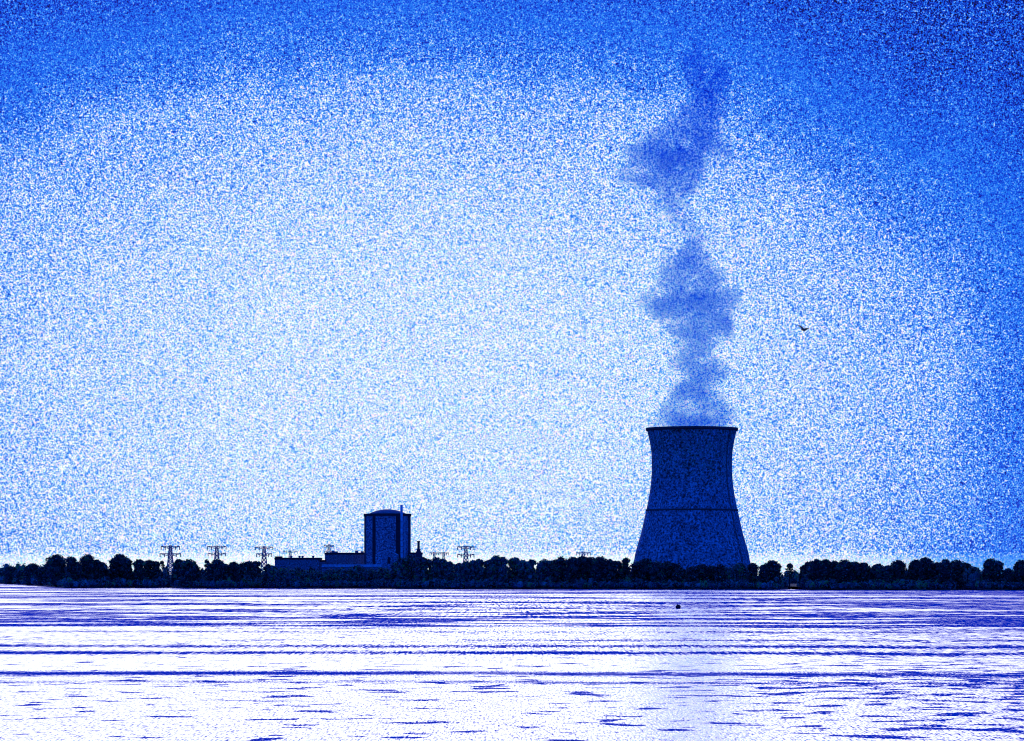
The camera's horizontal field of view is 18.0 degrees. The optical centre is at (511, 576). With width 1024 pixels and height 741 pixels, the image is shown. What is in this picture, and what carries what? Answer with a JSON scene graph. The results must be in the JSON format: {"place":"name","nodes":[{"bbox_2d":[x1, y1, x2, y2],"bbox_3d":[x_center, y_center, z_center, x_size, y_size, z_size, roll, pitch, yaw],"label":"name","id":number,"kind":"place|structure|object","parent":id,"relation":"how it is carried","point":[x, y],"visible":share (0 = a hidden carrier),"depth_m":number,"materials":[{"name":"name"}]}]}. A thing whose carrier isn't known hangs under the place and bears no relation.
{"place":"outdoors","nodes":[
{"label":"outdoors","id":0,"kind":"place"},
{"bbox_2d":[0,584,1023,740],"bbox_3d":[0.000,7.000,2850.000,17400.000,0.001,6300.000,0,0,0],"label":"water","id":1,"kind":"structure","parent":0,"point":[792,663],"depth_m":253.22,"materials":[{"name":"blue liquid"}]},
{"bbox_2d":[0,0,1023,575],"label":"sky","id":2,"kind":"structure","parent":0,"point":[280,275],"materials":[{"name":"blue"}]},
{"bbox_2d":[2,576,1023,589],"bbox_3d":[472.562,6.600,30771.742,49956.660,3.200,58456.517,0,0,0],"label":"ground","id":3,"kind":"structure","parent":0,"point":[668,588],"depth_m":1714.18,"materials":[{"name":"soil"}]},
{"bbox_2d":[1,566,17,583],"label":"tree","id":4,"kind":"object","parent":3,"relation":"on","point":[8,572],"visible":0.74,"depth_m":2777.25,"materials":[{"name":"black plant"}]},
{"bbox_2d":[15,570,24,583],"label":"tree","id":5,"kind":"object","parent":3,"relation":"on","point":[19,575],"visible":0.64,"depth_m":2639.85,"materials":[{"name":"black plant"}]},
{"bbox_2d":[22,563,38,584],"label":"tree","id":6,"kind":"object","parent":3,"relation":"on","point":[30,569],"visible":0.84,"depth_m":2420.25,"materials":[{"name":"black plant"}]},
{"bbox_2d":[36,566,45,584],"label":"tree","id":7,"kind":"object","parent":3,"relation":"on","point":[40,575],"visible":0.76,"depth_m":2235.20,"materials":[{"name":"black plant"}]},
{"bbox_2d":[45,554,66,587],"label":"tree","id":8,"kind":"object","parent":3,"relation":"on","point":[56,564],"visible":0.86,"depth_m":1978.31,"materials":[{"name":"black plant"}]},
{"bbox_2d":[64,556,76,580],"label":"tree","id":9,"kind":"object","parent":3,"relation":"on","point":[69,567],"visible":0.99,"depth_m":1901.53,"materials":[{"name":"black plant"}]},
{"bbox_2d":[73,562,81,580],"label":"tree","id":10,"kind":"object","parent":3,"relation":"on","point":[77,572],"visible":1,"depth_m":1901.61,"materials":[{"name":"black plant"}]},
{"bbox_2d":[79,554,95,579],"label":"tree","id":11,"kind":"object","parent":3,"relation":"on","point":[86,561],"visible":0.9,"depth_m":1919.03,"materials":[{"name":"black plant"}]},
{"bbox_2d":[91,559,102,578],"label":"tree","id":12,"kind":"object","parent":3,"relation":"on","point":[97,568],"visible":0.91,"depth_m":1925.19,"materials":[{"name":"black plant"}]},
{"bbox_2d":[100,562,108,577],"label":"tree","id":13,"kind":"object","parent":3,"relation":"on","point":[105,572],"visible":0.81,"depth_m":1934.10,"materials":[{"name":"black plant"}]},
{"bbox_2d":[108,558,119,579],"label":"tree","id":14,"kind":"object","parent":3,"relation":"on","point":[114,568],"visible":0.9,"depth_m":1941.24,"materials":[{"name":"black plant"}]},
{"bbox_2d":[114,554,126,578],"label":"tree","id":15,"kind":"object","parent":3,"relation":"on","point":[119,557],"visible":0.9,"depth_m":1946.22,"materials":[{"name":"black plant"}]},
{"bbox_2d":[120,558,132,580],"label":"tree","id":16,"kind":"object","parent":3,"relation":"on","point":[126,569],"visible":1,"depth_m":1937.04,"materials":[{"name":"black plant"}]},
{"bbox_2d":[131,559,146,580],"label":"tree","id":17,"kind":"object","parent":3,"relation":"on","point":[139,574],"visible":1,"depth_m":1935.43,"materials":[{"name":"black plant"}]},
{"bbox_2d":[144,559,152,579],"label":"tree","id":18,"kind":"object","parent":3,"relation":"on","point":[147,568],"visible":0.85,"depth_m":1949.36,"materials":[{"name":"black plant"}]},
{"bbox_2d":[151,561,160,577],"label":"tree","id":19,"kind":"object","parent":3,"relation":"on","point":[155,570],"visible":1,"depth_m":1942.86,"materials":[{"name":"black plant"}]},
{"bbox_2d":[160,545,180,573],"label":"pylon","id":20,"kind":"object","parent":3,"relation":"on","point":[170,548],"visible":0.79,"depth_m":3298.40,"materials":[{"name":"metal"}]},
{"bbox_2d":[170,559,182,585],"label":"tree","id":21,"kind":"object","parent":3,"relation":"on","point":[175,574],"visible":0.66,"depth_m":1906.44,"materials":[{"name":"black plant"}]},
{"bbox_2d":[178,559,196,585],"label":"tree","id":22,"kind":"object","parent":3,"relation":"on","point":[186,565],"visible":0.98,"depth_m":1850.51,"materials":[{"name":"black plant"}]},
{"bbox_2d":[188,564,201,581],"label":"tree","id":23,"kind":"object","parent":3,"relation":"on","point":[195,570],"visible":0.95,"depth_m":1846.27,"materials":[{"name":"black plant"}]},
{"bbox_2d":[205,559,228,581],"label":"tree","id":24,"kind":"object","parent":3,"relation":"on","point":[216,569],"visible":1,"depth_m":1829.33,"materials":[{"name":"black plant"}]},
{"bbox_2d":[207,546,226,559],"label":"pylon","id":25,"kind":"object","parent":3,"relation":"on","point":[215,553],"visible":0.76,"depth_m":3349.04,"materials":[{"name":"metal"}]},
{"bbox_2d":[228,561,240,582],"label":"tree","id":26,"kind":"object","parent":3,"relation":"on","point":[234,573],"visible":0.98,"depth_m":1838.31,"materials":[{"name":"black plant"}]},
{"bbox_2d":[239,563,246,579],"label":"tree","id":27,"kind":"object","parent":3,"relation":"on","point":[242,571],"visible":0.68,"depth_m":1857.94,"materials":[{"name":"black plant"}]},
{"bbox_2d":[241,560,258,581],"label":"tree","id":28,"kind":"object","parent":3,"relation":"on","point":[251,570],"visible":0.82,"depth_m":1875.65,"materials":[{"name":"black plant"}]},
{"bbox_2d":[255,546,272,570],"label":"pylon","id":29,"kind":"object","parent":3,"relation":"on","point":[264,548],"visible":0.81,"depth_m":3348.45,"materials":[{"name":"metal"}]},
{"bbox_2d":[266,565,277,582],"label":"tree","id":30,"kind":"object","parent":3,"relation":"on","point":[271,571],"visible":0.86,"depth_m":1850.34,"materials":[{"name":"black plant"}]},
{"bbox_2d":[275,568,288,581],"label":"tree","id":31,"kind":"object","parent":3,"relation":"on","point":[280,573],"visible":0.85,"depth_m":1831.35,"materials":[{"name":"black plant"}]},
{"bbox_2d":[284,569,303,581],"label":"tree","id":32,"kind":"object","parent":3,"relation":"on","point":[293,575],"visible":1,"depth_m":1815.77,"materials":[{"name":"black plant"}]},
{"bbox_2d":[274,556,321,570],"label":"hall","id":33,"kind":"structure","parent":3,"relation":"on","point":[305,564],"depth_m":2900.00,"materials":[{"name":"metal"}]},
{"bbox_2d":[301,570,314,581],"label":"tree","id":34,"kind":"object","parent":3,"relation":"on","point":[306,574],"visible":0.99,"depth_m":1823.30,"materials":[{"name":"black plant"}]},
{"bbox_2d":[321,569,338,586],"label":"tree","id":35,"kind":"object","parent":3,"relation":"on","point":[330,575],"visible":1,"depth_m":1828.22,"materials":[{"name":"black plant"}]},
{"bbox_2d":[324,550,363,563],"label":"turbine hall","id":36,"kind":"structure","parent":3,"relation":"on","point":[336,557],"depth_m":2925.00,"materials":[{"name":"metal"}]},
{"bbox_2d":[336,568,352,586],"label":"tree","id":37,"kind":"object","parent":3,"relation":"on","point":[342,574],"visible":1,"depth_m":1829.20,"materials":[{"name":"black plant"}]},
{"bbox_2d":[322,564,382,571],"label":"annex","id":38,"kind":"object","parent":3,"relation":"on","point":[325,567],"visible":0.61,"depth_m":2819.50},
{"bbox_2d":[347,565,365,580],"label":"tree","id":39,"kind":"object","parent":3,"relation":"on","point":[356,571],"visible":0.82,"depth_m":1836.60,"materials":[{"name":"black plant"}]},
{"bbox_2d":[362,569,375,581],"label":"tree","id":40,"kind":"object","parent":3,"relation":"on","point":[368,575],"visible":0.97,"depth_m":1821.76,"materials":[{"name":"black plant"}]},
{"bbox_2d":[374,568,390,579],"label":"tree","id":41,"kind":"object","parent":3,"relation":"on","point":[381,573],"visible":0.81,"depth_m":1816.29,"materials":[{"name":"black plant"}]},
{"bbox_2d":[375,550,398,569],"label":"auxiliary building","id":42,"kind":"structure","parent":3,"relation":"on","point":[386,558],"depth_m":2840.00,"materials":[{"name":"concrete"}]},
{"bbox_2d":[364,505,410,563],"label":"reactor building","id":43,"kind":"structure","parent":3,"relation":"on","point":[387,529],"depth_m":2881.20,"materials":[{"name":"concrete"}]},
{"bbox_2d":[389,562,397,579],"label":"tree","id":44,"kind":"object","parent":3,"relation":"on","point":[392,571],"visible":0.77,"depth_m":1804.34,"materials":[{"name":"black plant"}]},
{"bbox_2d":[395,557,409,581],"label":"tree","id":45,"kind":"object","parent":3,"relation":"on","point":[401,570],"visible":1,"depth_m":1787.70,"materials":[{"name":"black plant"}]},
{"bbox_2d":[404,554,417,579],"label":"tree","id":46,"kind":"object","parent":3,"relation":"on","point":[411,562],"visible":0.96,"depth_m":1789.79,"materials":[{"name":"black plant"}]},
{"bbox_2d":[415,556,427,581],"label":"tree","id":47,"kind":"object","parent":3,"relation":"on","point":[420,570],"visible":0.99,"depth_m":1774.37,"materials":[{"name":"black plant"}]},
{"bbox_2d":[425,559,432,579],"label":"tree","id":48,"kind":"object","parent":3,"relation":"on","point":[428,571],"visible":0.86,"depth_m":1779.48,"materials":[{"name":"black plant"}]},
{"bbox_2d":[428,557,439,580],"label":"tree","id":49,"kind":"object","parent":3,"relation":"on","point":[434,570],"visible":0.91,"depth_m":1774.67,"materials":[{"name":"black plant"}]},
{"bbox_2d":[435,558,446,580],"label":"tree","id":50,"kind":"object","parent":3,"relation":"on","point":[441,567],"visible":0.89,"depth_m":1769.01,"materials":[{"name":"black plant"}]},
{"bbox_2d":[443,561,454,580],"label":"tree","id":51,"kind":"object","parent":3,"relation":"on","point":[448,568],"visible":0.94,"depth_m":1764.85,"materials":[{"name":"black plant"}]},
{"bbox_2d":[453,563,462,580],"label":"tree","id":52,"kind":"object","parent":3,"relation":"on","point":[457,569],"visible":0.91,"depth_m":1758.35,"materials":[{"name":"black plant"}]},
{"bbox_2d":[459,561,469,582],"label":"tree","id":53,"kind":"object","parent":3,"relation":"on","point":[464,572],"visible":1,"depth_m":1748.12,"materials":[{"name":"black plant"}]},
{"bbox_2d":[457,546,474,561],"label":"pylon","id":54,"kind":"object","parent":3,"relation":"on","point":[466,548],"visible":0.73,"depth_m":3298.77,"materials":[{"name":"metal"}]},
{"bbox_2d":[467,560,478,581],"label":"tree","id":55,"kind":"object","parent":3,"relation":"on","point":[472,571],"visible":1,"depth_m":1743.17,"materials":[{"name":"green plant"}]},
{"bbox_2d":[475,558,485,580],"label":"tree","id":56,"kind":"object","parent":3,"relation":"on","point":[480,566],"visible":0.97,"depth_m":1743.45,"materials":[{"name":"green plant"}]},
{"bbox_2d":[484,560,490,578],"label":"tree","id":57,"kind":"object","parent":3,"relation":"on","point":[487,569],"visible":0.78,"depth_m":1745.21,"materials":[{"name":"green plant"}]},
{"bbox_2d":[488,555,500,581],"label":"tree","id":58,"kind":"object","parent":3,"relation":"on","point":[493,571],"visible":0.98,"depth_m":1729.93,"materials":[{"name":"green plant"}]},
{"bbox_2d":[497,557,508,582],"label":"tree","id":59,"kind":"object","parent":3,"relation":"on","point":[503,569],"visible":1,"depth_m":1723.92,"materials":[{"name":"green plant"}]},
{"bbox_2d":[0,562,1023,589],"bbox_3d":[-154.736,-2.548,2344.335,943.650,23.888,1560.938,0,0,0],"label":"undergrowth","id":60,"kind":"object","parent":3,"relation":"on","point":[971,580],"visible":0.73,"depth_m":1717.80,"materials":[{"name":"black plant"}]},
{"bbox_2d":[507,557,521,579],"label":"tree","id":61,"kind":"object","parent":3,"relation":"on","point":[513,566],"visible":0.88,"depth_m":1734.29,"materials":[{"name":"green plant"}]},
{"bbox_2d":[517,560,527,581],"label":"tree","id":62,"kind":"object","parent":3,"relation":"on","point":[522,567],"visible":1,"depth_m":1719.94,"materials":[{"name":"green plant"}]},
{"bbox_2d":[525,559,536,582],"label":"tree","id":63,"kind":"object","parent":3,"relation":"on","point":[530,571],"visible":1,"depth_m":1715.82,"materials":[{"name":"green plant"}]},
{"bbox_2d":[535,559,553,582],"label":"tree","id":64,"kind":"object","parent":3,"relation":"on","point":[543,569],"visible":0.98,"depth_m":1715.73,"materials":[{"name":"green plant"}]},
{"bbox_2d":[553,556,566,582],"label":"tree","id":65,"kind":"object","parent":3,"relation":"on","point":[559,563],"visible":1,"depth_m":1711.39,"materials":[{"name":"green plant"}]},
{"bbox_2d":[563,557,580,583],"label":"tree","id":66,"kind":"object","parent":3,"relation":"on","point":[571,571],"visible":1,"depth_m":1707.56,"materials":[{"name":"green plant"}]},
{"bbox_2d":[576,555,590,580],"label":"tree","id":67,"kind":"object","parent":3,"relation":"on","point":[584,574],"visible":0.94,"depth_m":1711.48,"materials":[{"name":"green plant"}]},
{"bbox_2d":[585,557,594,577],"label":"tree","id":68,"kind":"object","parent":3,"relation":"on","point":[589,564],"visible":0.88,"depth_m":1712.48,"materials":[{"name":"green plant"}]},
{"bbox_2d":[590,556,606,581],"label":"tree","id":69,"kind":"object","parent":3,"relation":"on","point":[597,572],"visible":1,"depth_m":1699.30,"materials":[{"name":"green plant"}]},
{"bbox_2d":[603,559,616,582],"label":"tree","id":70,"kind":"object","parent":3,"relation":"on","point":[609,569],"visible":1,"depth_m":1697.05,"materials":[{"name":"green plant"}]},
{"bbox_2d":[614,560,624,581],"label":"tree","id":71,"kind":"object","parent":3,"relation":"on","point":[619,572],"visible":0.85,"depth_m":1702.74,"materials":[{"name":"green plant"}]},
{"bbox_2d":[621,557,630,578],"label":"tree","id":72,"kind":"object","parent":3,"relation":"on","point":[625,565],"visible":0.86,"depth_m":1705.63,"materials":[{"name":"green plant"}]},
{"bbox_2d":[630,561,639,582],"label":"tree","id":73,"kind":"object","parent":3,"relation":"on","point":[634,571],"visible":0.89,"depth_m":1698.72,"materials":[{"name":"green plant"}]},
{"bbox_2d":[637,558,652,580],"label":"tree","id":74,"kind":"object","parent":3,"relation":"on","point":[643,565],"visible":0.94,"depth_m":1694.77,"materials":[{"name":"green plant"}]},
{"bbox_2d":[648,561,666,582],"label":"tree","id":75,"kind":"object","parent":3,"relation":"on","point":[656,572],"visible":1,"depth_m":1687.07,"materials":[{"name":"green plant"}]},
{"bbox_2d":[662,561,673,580],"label":"tree","id":76,"kind":"object","parent":3,"relation":"on","point":[668,571],"visible":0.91,"depth_m":1694.87,"materials":[{"name":"green plant"}]},
{"bbox_2d":[671,563,680,580],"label":"tree","id":77,"kind":"object","parent":3,"relation":"on","point":[676,566],"visible":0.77,"depth_m":1694.51,"materials":[{"name":"green plant"}]},
{"bbox_2d":[674,567,685,581],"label":"tree","id":78,"kind":"object","parent":3,"relation":"on","point":[680,574],"visible":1,"depth_m":1681.19,"materials":[{"name":"green plant"}]},
{"bbox_2d":[631,426,750,568],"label":"cooling tower","id":79,"kind":"structure","parent":3,"relation":"on","point":[691,518],"depth_m":3003.30,"materials":[{"name":"concrete"}]},
{"bbox_2d":[685,566,699,581],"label":"tree","id":80,"kind":"object","parent":3,"relation":"on","point":[692,573],"visible":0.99,"depth_m":1678.46,"materials":[{"name":"green plant"}]},
{"bbox_2d":[696,564,710,580],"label":"tree","id":81,"kind":"object","parent":3,"relation":"on","point":[704,571],"visible":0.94,"depth_m":1679.99,"materials":[{"name":"green plant"}]},
{"bbox_2d":[708,565,715,581],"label":"tree","id":82,"kind":"object","parent":3,"relation":"on","point":[711,574],"visible":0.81,"depth_m":1684.05,"materials":[{"name":"green plant"}]},
{"bbox_2d":[713,564,725,582],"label":"tree","id":83,"kind":"object","parent":3,"relation":"on","point":[719,575],"visible":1,"depth_m":1669.92,"materials":[{"name":"green plant"}]},
{"bbox_2d":[723,567,736,580],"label":"tree","id":84,"kind":"object","parent":3,"relation":"on","point":[730,573],"visible":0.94,"depth_m":1672.12,"materials":[{"name":"green plant"}]},
{"bbox_2d":[731,563,748,580],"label":"tree","id":85,"kind":"object","parent":3,"relation":"on","point":[740,569],"visible":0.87,"depth_m":1674.38,"materials":[{"name":"green plant"}]},
{"bbox_2d":[746,562,758,582],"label":"tree","id":86,"kind":"object","parent":3,"relation":"on","point":[753,571],"visible":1,"depth_m":1662.74,"materials":[{"name":"green plant"}]},
{"bbox_2d":[757,565,768,582],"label":"tree","id":87,"kind":"object","parent":3,"relation":"on","point":[763,576],"visible":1,"depth_m":1656.61,"materials":[{"name":"green plant"}]},
{"bbox_2d":[763,560,780,583],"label":"tree","id":88,"kind":"object","parent":3,"relation":"on","point":[773,567],"visible":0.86,"depth_m":1664.59,"materials":[{"name":"green plant"}]},
{"bbox_2d":[784,563,793,587],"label":"tree","id":89,"kind":"object","parent":3,"relation":"on","point":[789,566],"visible":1,"depth_m":1705.90,"materials":[{"name":"green plant"}]},
{"bbox_2d":[807,559,821,581],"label":"tree","id":90,"kind":"object","parent":3,"relation":"on","point":[812,573],"visible":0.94,"depth_m":1633.98,"materials":[{"name":"green plant"}]},
{"bbox_2d":[816,559,834,581],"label":"tree","id":91,"kind":"object","parent":3,"relation":"on","point":[824,566],"visible":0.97,"depth_m":1631.53,"materials":[{"name":"green plant"}]},
{"bbox_2d":[834,559,851,582],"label":"tree","id":92,"kind":"object","parent":3,"relation":"on","point":[842,574],"visible":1,"depth_m":1623.23,"materials":[{"name":"green plant"}]},
{"bbox_2d":[848,561,862,583],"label":"tree","id":93,"kind":"object","parent":3,"relation":"on","point":[856,576],"visible":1,"depth_m":1623.07,"materials":[{"name":"green plant"}]},
{"bbox_2d":[859,562,870,581],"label":"tree","id":94,"kind":"object","parent":3,"relation":"on","point":[865,569],"visible":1,"depth_m":1622.38,"materials":[{"name":"green plant"}]},
{"bbox_2d":[868,563,883,581],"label":"tree","id":95,"kind":"object","parent":3,"relation":"on","point":[875,573],"visible":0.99,"depth_m":1620.79,"materials":[{"name":"green plant"}]},
{"bbox_2d":[880,565,894,583],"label":"tree","id":96,"kind":"object","parent":3,"relation":"on","point":[887,573],"visible":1,"depth_m":1618.37,"materials":[{"name":"green plant"}]},
{"bbox_2d":[890,560,905,580],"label":"tree","id":97,"kind":"object","parent":3,"relation":"on","point":[899,567],"visible":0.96,"depth_m":1620.30,"materials":[{"name":"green plant"}]},
{"bbox_2d":[907,559,919,580],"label":"tree","id":98,"kind":"object","parent":3,"relation":"on","point":[912,569],"visible":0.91,"depth_m":1621.51,"materials":[{"name":"green plant"}]},
{"bbox_2d":[917,557,933,580],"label":"tree","id":99,"kind":"object","parent":3,"relation":"on","point":[925,570],"visible":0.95,"depth_m":1611.19,"materials":[{"name":"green plant"}]},
{"bbox_2d":[931,562,938,580],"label":"tree","id":100,"kind":"object","parent":3,"relation":"on","point":[934,567],"visible":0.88,"depth_m":1610.54,"materials":[{"name":"green plant"}]},
{"bbox_2d":[937,559,953,586],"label":"tree","id":101,"kind":"object","parent":3,"relation":"on","point":[945,567],"visible":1,"depth_m":1596.70,"materials":[{"name":"green plant"}]},
{"bbox_2d":[950,560,964,588],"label":"tree","id":102,"kind":"object","parent":3,"relation":"on","point":[958,571],"visible":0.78,"depth_m":1632.69,"materials":[{"name":"green plant"}]},
{"bbox_2d":[980,558,997,582],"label":"tree","id":103,"kind":"object","parent":3,"relation":"on","point":[988,570],"visible":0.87,"depth_m":1598.88,"materials":[{"name":"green plant"}]},
{"bbox_2d":[992,560,1003,582],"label":"tree","id":104,"kind":"object","parent":3,"relation":"on","point":[998,569],"visible":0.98,"depth_m":1594.17,"materials":[{"name":"green plant"}]},
{"bbox_2d":[999,568,1014,582],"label":"tree","id":105,"kind":"object","parent":3,"relation":"on","point":[1006,576],"visible":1,"depth_m":1591.89,"materials":[{"name":"green plant"}]},
{"bbox_2d":[1012,559,1023,582],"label":"tree","id":106,"kind":"object","parent":3,"relation":"on","point":[1018,567],"visible":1,"depth_m":1591.19,"materials":[{"name":"green plant"}]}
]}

